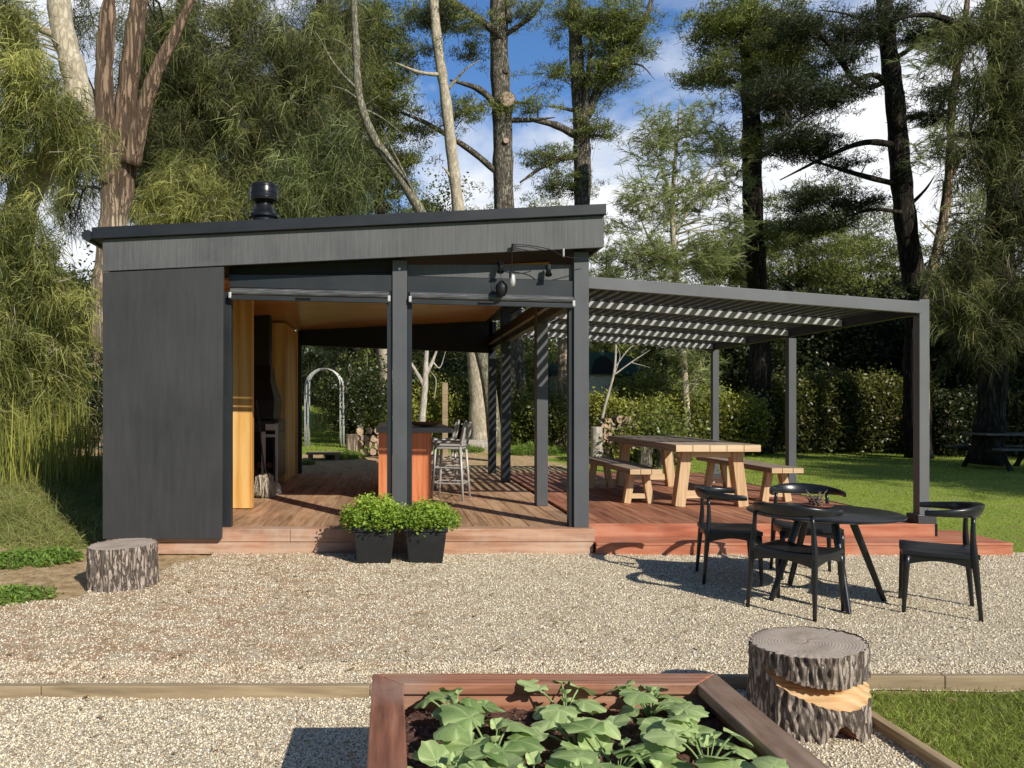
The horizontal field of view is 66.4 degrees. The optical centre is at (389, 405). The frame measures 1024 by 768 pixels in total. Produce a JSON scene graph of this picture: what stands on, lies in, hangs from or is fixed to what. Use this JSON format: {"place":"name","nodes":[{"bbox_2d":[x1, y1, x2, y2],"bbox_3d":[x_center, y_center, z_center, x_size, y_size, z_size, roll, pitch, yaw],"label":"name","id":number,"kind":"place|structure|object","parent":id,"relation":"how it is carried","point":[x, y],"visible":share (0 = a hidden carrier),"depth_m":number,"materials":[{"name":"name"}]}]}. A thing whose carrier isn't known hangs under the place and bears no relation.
{"place":"outdoors","nodes":[
{"label":"outdoors","id":0,"kind":"place"},
{"bbox_2d":[302,412,500,454],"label":"lawn grass","id":1,"kind":"structure","parent":0,"point":[320,433],"depth_m":26.80,"materials":[{"name":"green plant"}]},
{"bbox_2d":[0,404,1023,766],"bbox_3d":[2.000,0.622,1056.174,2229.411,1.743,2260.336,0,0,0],"label":"ground","id":2,"kind":"structure","parent":0,"point":[322,464],"depth_m":12.32,"materials":[{"name":"green plant"}]},
{"bbox_2d":[0,581,64,605],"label":"weed clump","id":3,"kind":"object","parent":2,"relation":"on","point":[9,594],"visible":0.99,"depth_m":5.83,"materials":[{"name":"green plant"}]},
{"bbox_2d":[0,545,71,570],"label":"weed clump","id":4,"kind":"object","parent":2,"relation":"on","point":[18,555],"visible":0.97,"depth_m":7.11,"materials":[{"name":"green plant"}]},
{"bbox_2d":[0,379,102,491],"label":"reed clump","id":5,"kind":"object","parent":2,"relation":"on","point":[54,452],"visible":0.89,"depth_m":10.97,"materials":[{"name":"green plant"}]},
{"bbox_2d":[0,448,105,549],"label":"bank grass","id":6,"kind":"structure","parent":2,"relation":"on","point":[71,519],"depth_m":9.34,"materials":[{"name":"green plant"}]},
{"bbox_2d":[31,542,86,566],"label":"weed clump","id":7,"kind":"object","parent":2,"relation":"on","point":[79,554],"visible":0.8,"depth_m":7.32,"materials":[{"name":"green plant"}]},
{"bbox_2d":[0,0,126,462],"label":"casuarina tree","id":8,"kind":"object","parent":2,"relation":"on","point":[41,311],"visible":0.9,"depth_m":11.82,"materials":[{"name":"green plant"}]},
{"bbox_2d":[38,338,102,449],"bbox_3d":[-6.673,-0.391,16.141,2.858,3.165,2.836,0,0,24],"label":"tall shrub","id":9,"kind":"object","parent":2,"relation":"on","point":[99,391],"visible":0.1,"depth_m":15.83,"materials":[{"name":"green plant"}]},
{"bbox_2d":[37,0,224,447],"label":"multi stem tree","id":10,"kind":"object","parent":2,"relation":"on","point":[129,114],"visible":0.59,"depth_m":16.38,"materials":[{"name":"brown plant"}]},
{"bbox_2d":[86,0,272,225],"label":"casuarina tree","id":11,"kind":"object","parent":2,"relation":"on","point":[161,130],"visible":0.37,"depth_m":20.07,"materials":[{"name":"green plant"}]},
{"bbox_2d":[0,683,371,698],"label":"timber edging","id":12,"kind":"object","parent":2,"relation":"on","point":[202,690],"visible":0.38,"depth_m":3.86,"materials":[{"name":"beige wood"}]},
{"bbox_2d":[127,145,268,225],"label":"casuarina tree","id":13,"kind":"object","parent":2,"relation":"on","point":[190,201],"visible":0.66,"depth_m":17.56,"materials":[{"name":"green plant"}]},
{"bbox_2d":[149,0,352,219],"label":"casuarina tree","id":14,"kind":"object","parent":2,"relation":"on","point":[242,18],"visible":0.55,"depth_m":20.46,"materials":[{"name":"green plant"}]},
{"bbox_2d":[222,44,375,411],"bbox_3d":[-3.918,-6.093,29.039,8.527,14.011,7.678,0,0,37],"label":"background tree","id":15,"kind":"object","parent":2,"relation":"on","point":[315,368],"visible":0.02,"depth_m":29.14,"materials":[{"name":"green plant"}]},
{"bbox_2d":[234,0,393,346],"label":"casuarina tree","id":16,"kind":"object","parent":2,"relation":"on","point":[340,51],"visible":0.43,"depth_m":20.88,"materials":[{"name":"green plant"}]},
{"bbox_2d":[238,90,400,330],"bbox_3d":[-1.664,-2.928,18.112,4.007,8.717,3.122,0,0,0],"label":"casuarina tree","id":17,"kind":"object","parent":2,"relation":"on","point":[333,185],"visible":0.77,"depth_m":17.73,"materials":[{"name":"green plant"}]},
{"bbox_2d":[304,368,344,446],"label":"garden arch","id":18,"kind":"structure","parent":2,"relation":"on","point":[307,416],"depth_m":22.49,"materials":[{"name":"white metal"}]},
{"bbox_2d":[302,346,371,431],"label":"garden bush","id":19,"kind":"object","parent":2,"relation":"on","point":[333,422],"visible":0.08,"depth_m":32.48,"materials":[{"name":"green plant"}]},
{"bbox_2d":[302,184,403,433],"bbox_3d":[-1.569,-4.902,30.028,6.305,12.030,7.504,0,0,-27],"label":"background tree","id":20,"kind":"object","parent":2,"relation":"on","point":[352,350],"visible":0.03,"depth_m":29.79,"materials":[{"name":"green plant"}]},
{"bbox_2d":[309,352,413,439],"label":"tree","id":21,"kind":"object","parent":2,"relation":"on","point":[360,392],"visible":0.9,"depth_m":22.89,"materials":[{"name":"green plant"}]},
{"bbox_2d":[314,348,428,435],"bbox_3d":[-0.491,-0.307,26.795,4.358,3.850,4.009,0,0,0],"label":"garden bush","id":22,"kind":"object","parent":2,"relation":"on","point":[362,365],"visible":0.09,"depth_m":26.55,"materials":[{"name":"green plant"}]},
{"bbox_2d":[333,0,442,436],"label":"conifer tree","id":23,"kind":"object","parent":2,"relation":"on","point":[392,83],"visible":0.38,"depth_m":26.51,"materials":[{"name":"green plant"}]},
{"bbox_2d":[315,0,500,452],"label":"dead tree","id":24,"kind":"object","parent":2,"relation":"on","point":[403,181],"visible":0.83,"depth_m":17.51,"materials":[{"name":"grey plant"}]},
{"bbox_2d":[364,148,453,376],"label":"background tree","id":25,"kind":"object","parent":2,"relation":"on","point":[399,198],"visible":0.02,"depth_m":32.44,"materials":[{"name":"green plant"}]},
{"bbox_2d":[364,375,467,439],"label":"garden bush","id":26,"kind":"object","parent":2,"relation":"on","point":[432,411],"visible":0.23,"depth_m":23.74,"materials":[{"name":"green plant"}]},
{"bbox_2d":[412,351,444,421],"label":"forked sapling","id":27,"kind":"object","parent":2,"relation":"on","point":[423,381],"visible":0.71,"depth_m":16.96,"materials":[{"name":"white plant"}]},
{"bbox_2d":[363,167,499,377],"bbox_3d":[1.550,-4.381,31.191,6.544,10.962,6.763,0,0,44],"label":"background tree","id":28,"kind":"object","parent":2,"relation":"on","point":[431,205],"visible":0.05,"depth_m":30.71,"materials":[{"name":"green plant"}]},
{"bbox_2d":[373,0,506,439],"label":"pale trunk tree","id":29,"kind":"object","parent":2,"relation":"on","point":[433,18],"visible":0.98,"depth_m":21.86,"materials":[{"name":"beige plant"}]},
{"bbox_2d":[412,350,500,437],"bbox_3d":[1.847,-0.415,27.150,4.057,3.980,4.229,0,0,41],"label":"garden bush","id":30,"kind":"object","parent":2,"relation":"on","point":[445,364],"visible":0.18,"depth_m":26.64,"materials":[{"name":"green plant"}]},
{"bbox_2d":[412,352,526,438],"bbox_3d":[2.405,-0.060,25.360,4.337,3.662,3.863,0,0,0],"label":"garden bush","id":31,"kind":"object","parent":2,"relation":"on","point":[465,396],"visible":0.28,"depth_m":25.04,"materials":[{"name":"green plant"}]},
{"bbox_2d":[377,0,566,443],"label":"pine tree","id":32,"kind":"object","parent":2,"relation":"on","point":[501,101],"visible":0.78,"depth_m":23.69,"materials":[{"name":"green plant"}]},
{"bbox_2d":[302,339,664,407],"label":"distant wood","id":33,"kind":"object","parent":2,"relation":"on","point":[304,375],"visible":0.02,"depth_m":50.15,"materials":[{"name":"green plant"}]},
{"bbox_2d":[0,551,1023,767],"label":"gravel yard","id":34,"kind":"structure","parent":2,"relation":"on","point":[11,645],"depth_m":4.99,"materials":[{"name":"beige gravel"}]},
{"bbox_2d":[85,538,159,592],"bbox_3d":[-2.203,1.298,6.343,0.576,0.344,0.608,0,0,0],"label":"log stump","id":35,"kind":"object","parent":34,"relation":"on","point":[120,565],"visible":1,"depth_m":6.13,"materials":[{"name":"grey wood"}]},
{"bbox_2d":[352,524,395,563],"bbox_3d":[-0.147,1.297,7.300,0.410,0.346,0.410,0,0,0],"label":"planter pot","id":36,"kind":"object","parent":34,"relation":"on","point":[374,546],"visible":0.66,"depth_m":7.12,"materials":[{"name":"black plastic"}]},
{"bbox_2d":[332,491,407,534],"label":"herb plant","id":37,"kind":"object","parent":36,"relation":"in","point":[374,514],"visible":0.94,"depth_m":7.15,"materials":[{"name":"green plant"}]},
{"bbox_2d":[404,522,447,562],"bbox_3d":[0.331,1.297,7.300,0.410,0.346,0.410,0,0,0],"label":"planter pot","id":38,"kind":"object","parent":34,"relation":"on","point":[429,547],"visible":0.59,"depth_m":7.12,"materials":[{"name":"black plastic"}]},
{"bbox_2d":[389,496,462,536],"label":"herb plant","id":39,"kind":"object","parent":38,"relation":"in","point":[428,515],"visible":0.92,"depth_m":7.16,"materials":[{"name":"green plant"}]},
{"bbox_2d":[367,674,828,767],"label":"raised bed","id":40,"kind":"object","parent":34,"relation":"on","point":[395,698],"visible":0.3,"depth_m":2.73,"materials":[{"name":"wood"}]},
{"bbox_2d":[414,687,504,725],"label":"squash seedling","id":41,"kind":"object","parent":40,"relation":"in","point":[483,706],"visible":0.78,"depth_m":2.70,"materials":[{"name":"green plant"}]},
{"bbox_2d":[407,740,522,767],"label":"squash seedling","id":42,"kind":"object","parent":40,"relation":"in","point":[433,753],"visible":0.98,"depth_m":2.26,"materials":[{"name":"green plant"}]},
{"bbox_2d":[433,703,545,767],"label":"squash seedling","id":43,"kind":"object","parent":40,"relation":"in","point":[455,732],"visible":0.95,"depth_m":2.39,"materials":[{"name":"green plant"}]},
{"bbox_2d":[458,744,576,767],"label":"squash seedling","id":44,"kind":"object","parent":40,"relation":"in","point":[477,752],"visible":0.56,"depth_m":2.24,"materials":[{"name":"green plant"}]},
{"bbox_2d":[517,679,606,730],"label":"squash seedling","id":45,"kind":"object","parent":40,"relation":"in","point":[557,713],"visible":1,"depth_m":2.69,"materials":[{"name":"green plant"}]},
{"bbox_2d":[521,715,631,752],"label":"squash seedling","id":46,"kind":"object","parent":40,"relation":"in","point":[612,724],"visible":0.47,"depth_m":2.48,"materials":[{"name":"green plant"}]},
{"bbox_2d":[545,749,629,767],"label":"squash seedling","id":47,"kind":"object","parent":40,"relation":"in","point":[577,757],"visible":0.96,"depth_m":2.19,"materials":[{"name":"green plant"}]},
{"bbox_2d":[560,719,677,767],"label":"squash seedling","id":48,"kind":"object","parent":40,"relation":"in","point":[592,737],"visible":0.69,"depth_m":2.37,"materials":[{"name":"green plant"}]},
{"bbox_2d":[604,679,693,716],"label":"squash seedling","id":49,"kind":"object","parent":40,"relation":"in","point":[630,696],"visible":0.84,"depth_m":2.71,"materials":[{"name":"green plant"}]},
{"bbox_2d":[611,743,692,767],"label":"squash seedling","id":50,"kind":"object","parent":40,"relation":"in","point":[633,750],"visible":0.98,"depth_m":2.24,"materials":[{"name":"green plant"}]},
{"bbox_2d":[636,703,714,752],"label":"squash seedling","id":51,"kind":"object","parent":40,"relation":"in","point":[647,724],"visible":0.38,"depth_m":2.50,"materials":[{"name":"green plant"}]},
{"bbox_2d":[643,714,758,767],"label":"squash seedling","id":52,"kind":"object","parent":40,"relation":"in","point":[676,726],"visible":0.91,"depth_m":2.36,"materials":[{"name":"green plant"}]},
{"bbox_2d":[693,756,788,767],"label":"squash seedling","id":53,"kind":"object","parent":40,"relation":"in","point":[761,762],"visible":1,"depth_m":2.21,"materials":[{"name":"green plant"}]},
{"bbox_2d":[694,486,763,586],"bbox_3d":[2.840,1.077,6.505,0.501,0.781,0.582,0,0,15],"label":"elbow chair","id":54,"kind":"object","parent":34,"relation":"on","point":[710,530],"visible":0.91,"depth_m":6.33,"materials":[{"name":"black paint"}]},
{"bbox_2d":[746,502,844,621],"bbox_3d":[2.914,1.077,5.548,0.501,0.781,0.582,0,0,-37],"label":"elbow chair","id":55,"kind":"object","parent":34,"relation":"on","point":[814,557],"visible":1,"depth_m":5.43,"materials":[{"name":"black paint"}]},
{"bbox_2d":[769,483,845,579],"bbox_3d":[3.586,1.077,6.640,0.582,0.781,0.501,0,0,16],"label":"elbow chair","id":56,"kind":"object","parent":34,"relation":"on","point":[782,528],"visible":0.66,"depth_m":6.73,"materials":[{"name":"black paint"}]},
{"bbox_2d":[747,626,872,745],"bbox_3d":[1.929,1.265,3.548,0.508,0.409,0.499,0,0,0],"label":"carved stump","id":57,"kind":"object","parent":34,"relation":"on","point":[808,684],"visible":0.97,"depth_m":3.39,"materials":[{"name":"grey wood"}]},
{"bbox_2d":[746,503,907,613],"bbox_3d":[3.300,1.141,5.860,1.068,0.676,1.068,0,0,0],"label":"round table","id":58,"kind":"object","parent":34,"relation":"on","point":[853,517],"visible":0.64,"depth_m":5.79,"materials":[{"name":"black paint"}]},
{"bbox_2d":[898,501,984,621],"bbox_3d":[3.967,1.077,5.540,0.501,0.781,0.582,0,0,31],"label":"elbow chair","id":59,"kind":"object","parent":34,"relation":"on","point":[966,556],"visible":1,"depth_m":5.43,"materials":[{"name":"black paint"}]},
{"bbox_2d":[500,372,566,446],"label":"garden bush","id":60,"kind":"object","parent":2,"relation":"on","point":[526,418],"visible":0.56,"depth_m":22.76,"materials":[{"name":"green plant"}]},
{"bbox_2d":[496,338,590,415],"bbox_3d":[5.107,-0.628,27.199,4.511,4.527,4.248,0,0,-22],"label":"garden bush","id":61,"kind":"object","parent":2,"relation":"on","point":[529,369],"visible":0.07,"depth_m":26.30,"materials":[{"name":"green plant"}]},
{"bbox_2d":[496,192,614,362],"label":"background tree","id":62,"kind":"object","parent":2,"relation":"on","point":[526,308],"visible":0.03,"depth_m":32.92,"materials":[{"name":"green plant"}]},
{"bbox_2d":[551,319,566,445],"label":"tree","id":63,"kind":"object","parent":2,"relation":"on","point":[562,363],"visible":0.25,"depth_m":22.86,"materials":[{"name":"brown plant"}]},
{"bbox_2d":[106,472,1012,554],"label":"timber deck","id":64,"kind":"structure","parent":2,"relation":"on","point":[300,513],"depth_m":7.95,"materials":[{"name":"brown wood"}]},
{"bbox_2d":[254,400,280,498],"bbox_3d":[-1.668,0.576,10.441,0.432,1.332,0.735,0,0,0],"label":"straw broom","id":65,"kind":"object","parent":64,"relation":"on","point":[265,485],"visible":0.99,"depth_m":10.15,"materials":[{"name":"beige plant"}]},
{"bbox_2d":[249,182,285,486],"bbox_3d":[-1.935,-1.077,11.535,0.630,4.493,0.830,0,0,0],"label":"fireplace","id":66,"kind":"object","parent":64,"relation":"on","point":[263,197],"visible":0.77,"depth_m":11.40,"materials":[{"name":"black metal"}]},
{"bbox_2d":[82,204,605,538],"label":"garden pavilion","id":67,"kind":"structure","parent":64,"relation":"on","point":[178,393],"depth_m":7.55,"materials":[{"name":"black wood"}]},
{"bbox_2d":[228,288,389,302],"bbox_3d":[-0.803,-1.105,7.697,1.614,0.158,0.103,0,0,0],"label":"roller blind","id":68,"kind":"object","parent":67,"relation":"attached to","point":[302,295],"visible":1,"depth_m":7.67,"materials":[{"name":"grey plastic"}]},
{"bbox_2d":[409,292,574,307],"bbox_3d":[1.016,-1.060,7.697,1.659,0.168,0.103,0,0,0],"label":"roller blind","id":69,"kind":"object","parent":67,"relation":"attached to","point":[469,299],"visible":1,"depth_m":7.67,"materials":[{"name":"grey plastic"}]},
{"bbox_2d":[376,423,451,501],"bbox_3d":[0.305,0.743,11.040,0.962,0.945,2.720,0,0,0],"label":"bar counter","id":70,"kind":"object","parent":64,"relation":"on","point":[421,461],"visible":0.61,"depth_m":9.73,"materials":[{"name":"brown wood"}]},
{"bbox_2d":[431,422,471,500],"bbox_3d":[0.818,0.714,10.114,0.489,1.016,0.452,0,0,18],"label":"bar stool","id":71,"kind":"object","parent":64,"relation":"on","point":[459,446],"visible":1,"depth_m":9.99,"materials":[{"name":"metal"}]},
{"bbox_2d":[589,457,661,503],"bbox_3d":[3.120,0.998,10.546,0.397,0.456,2.358,0,0,0],"label":"picnic bench","id":72,"kind":"object","parent":64,"relation":"on","point":[631,470],"visible":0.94,"depth_m":9.69,"materials":[{"name":"beige wood"}]},
{"bbox_2d":[608,436,760,506],"bbox_3d":[3.894,0.844,10.546,1.008,0.767,2.848,0,0,0],"label":"picnic table","id":73,"kind":"object","parent":64,"relation":"on","point":[686,449],"visible":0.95,"depth_m":9.34,"materials":[{"name":"beige wood"}]},
{"bbox_2d":[522,276,936,523],"bbox_3d":[3.825,-0.064,10.623,3.709,2.564,5.355,0,0,0],"label":"pergola","id":74,"kind":"object","parent":64,"relation":"on","point":[714,320],"visible":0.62,"depth_m":9.25,"materials":[{"name":"metal"}]},
{"bbox_2d":[696,457,803,501],"bbox_3d":[4.930,0.998,10.716,0.397,0.456,2.358,0,0,0],"label":"picnic bench","id":75,"kind":"object","parent":64,"relation":"on","point":[770,469],"visible":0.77,"depth_m":9.94,"materials":[{"name":"beige wood"}]},
{"bbox_2d":[510,0,672,204],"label":"pine tree","id":76,"kind":"object","parent":2,"relation":"on","point":[619,38],"visible":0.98,"depth_m":24.53,"materials":[{"name":"green plant"}]},
{"bbox_2d":[548,352,643,398],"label":"garden shed","id":77,"kind":"structure","parent":2,"relation":"on","point":[601,365],"depth_m":23.85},
{"bbox_2d":[589,212,664,395],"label":"background tree","id":78,"kind":"object","parent":2,"relation":"on","point":[607,230],"visible":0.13,"depth_m":31.76,"materials":[{"name":"green plant"}]},
{"bbox_2d":[589,402,667,461],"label":"garden bush","id":79,"kind":"object","parent":2,"relation":"on","point":[636,434],"visible":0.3,"depth_m":16.70,"materials":[{"name":"green plant"}]},
{"bbox_2d":[601,349,710,403],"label":"garden bush","id":80,"kind":"object","parent":2,"relation":"on","point":[653,382],"visible":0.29,"depth_m":22.73,"materials":[{"name":"green plant"}]},
{"bbox_2d":[597,390,719,465],"bbox_3d":[5.678,0.661,16.690,2.572,2.041,2.035,0,0,0],"label":"garden bush","id":81,"kind":"object","parent":2,"relation":"on","point":[662,425],"visible":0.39,"depth_m":16.48,"materials":[{"name":"green plant"}]},
{"bbox_2d":[589,274,728,386],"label":"background tree","id":82,"kind":"object","parent":2,"relation":"on","point":[623,346],"visible":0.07,"depth_m":27.30,"materials":[{"name":"green plant"}]},
{"bbox_2d":[589,377,779,456],"bbox_3d":[7.110,0.405,19.706,5.016,2.297,2.416,0,0,0],"label":"hedge","id":83,"kind":"object","parent":2,"relation":"on","point":[742,418],"visible":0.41,"depth_m":19.02,"materials":[{"name":"green plant"}]},
{"bbox_2d":[591,82,778,432],"bbox_3d":[7.162,-3.305,18.986,4.444,9.157,3.054,0,0,0],"label":"casuarina tree","id":84,"kind":"object","parent":2,"relation":"on","point":[669,256],"visible":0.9,"depth_m":18.72,"materials":[{"name":"green plant"}]},
{"bbox_2d":[645,346,774,394],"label":"garden bush","id":85,"kind":"object","parent":2,"relation":"on","point":[708,358],"visible":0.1,"depth_m":24.50,"materials":[{"name":"green plant"}]},
{"bbox_2d":[664,0,848,452],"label":"pine tree","id":86,"kind":"object","parent":2,"relation":"on","point":[720,23],"visible":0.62,"depth_m":19.71,"materials":[{"name":"green plant"}]},
{"bbox_2d":[676,267,899,399],"bbox_3d":[12.389,-1.519,23.759,6.741,5.366,5.412,0,0,0],"label":"background tree","id":87,"kind":"object","parent":2,"relation":"on","point":[744,349],"visible":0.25,"depth_m":22.89,"materials":[{"name":"green plant"}]},
{"bbox_2d":[723,172,902,298],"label":"background tree","id":88,"kind":"object","parent":2,"relation":"on","point":[803,259],"visible":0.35,"depth_m":25.90,"materials":[{"name":"green plant"}]},
{"bbox_2d":[719,276,964,380],"bbox_3d":[14.521,-1.389,23.179,6.887,5.122,5.948,0,0,-28],"label":"background tree","id":89,"kind":"object","parent":2,"relation":"on","point":[864,335],"visible":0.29,"depth_m":22.48,"materials":[{"name":"green plant"}]},
{"bbox_2d":[710,0,978,458],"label":"pine tree","id":90,"kind":"object","parent":2,"relation":"on","point":[800,141],"visible":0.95,"depth_m":18.01,"materials":[{"name":"green plant"}]},
{"bbox_2d":[742,362,948,454],"bbox_3d":[11.942,0.162,20.530,5.205,2.639,2.397,0,0,0],"label":"hedge","id":91,"kind":"object","parent":2,"relation":"on","point":[838,410],"visible":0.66,"depth_m":19.83,"materials":[{"name":"green plant"}]},
{"bbox_2d":[773,200,952,298],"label":"background tree","id":92,"kind":"object","parent":2,"relation":"on","point":[889,252],"visible":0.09,"depth_m":27.16,"materials":[{"name":"green plant"}]},
{"bbox_2d":[834,258,903,327],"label":"background tree","id":93,"kind":"object","parent":2,"relation":"on","point":[884,265],"visible":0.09,"depth_m":26.30,"materials":[{"name":"green plant"}]},
{"bbox_2d":[717,674,1023,694],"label":"timber edging","id":94,"kind":"object","parent":2,"relation":"on","point":[999,682],"visible":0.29,"depth_m":3.96,"materials":[{"name":"beige wood"}]},
{"bbox_2d":[872,711,961,767],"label":"timber edging","id":95,"kind":"object","parent":2,"relation":"on","point":[916,747],"depth_m":3.24,"materials":[{"name":"brown wood"}]},
{"bbox_2d":[836,254,1014,391],"bbox_3d":[16.061,-1.430,22.444,5.957,5.881,5.374,0,0,0],"label":"background tree","id":96,"kind":"object","parent":2,"relation":"on","point":[897,283],"visible":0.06,"depth_m":22.09,"materials":[{"name":"green plant"}]},
{"bbox_2d":[884,0,987,459],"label":"slender tree","id":97,"kind":"object","parent":2,"relation":"on","point":[945,214],"visible":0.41,"depth_m":17.71,"materials":[{"name":"green plant"}]},
{"bbox_2d":[883,259,1023,394],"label":"background tree","id":98,"kind":"object","parent":2,"relation":"on","point":[959,380],"visible":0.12,"depth_m":20.70,"materials":[{"name":"green plant"}]},
{"bbox_2d":[889,0,1023,466],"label":"casuarina tree","id":99,"kind":"object","parent":2,"relation":"on","point":[985,275],"visible":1,"depth_m":15.30,"materials":[{"name":"green plant"}]},
{"bbox_2d":[925,69,1023,455],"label":"background tree","id":100,"kind":"object","parent":2,"relation":"on","point":[1019,354],"visible":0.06,"depth_m":19.62,"materials":[{"name":"green plant"}]},
{"bbox_2d":[930,379,1023,457],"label":"hedge","id":101,"kind":"object","parent":2,"relation":"on","point":[955,416],"visible":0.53,"depth_m":18.79,"materials":[{"name":"green plant"}]},
{"bbox_2d":[944,432,1023,471],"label":"garden picnic table","id":102,"kind":"object","parent":2,"relation":"on","point":[1011,449],"visible":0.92,"depth_m":15.35,"materials":[{"name":"grey wood"}]},
{"bbox_2d":[0,0,1023,348],"label":"sky","id":103,"kind":"structure","parent":0,"point":[525,49],"materials":[{"name":"blue"}]},
{"bbox_2d":[511,441,1023,551],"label":"lawn grass","id":104,"kind":"structure","parent":0,"point":[890,463],"depth_m":14.76,"materials":[{"name":"green plant"}]},
{"bbox_2d":[870,685,1023,767],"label":"lawn grass","id":105,"kind":"structure","parent":0,"point":[935,705],"depth_m":3.56,"materials":[{"name":"green plant"}]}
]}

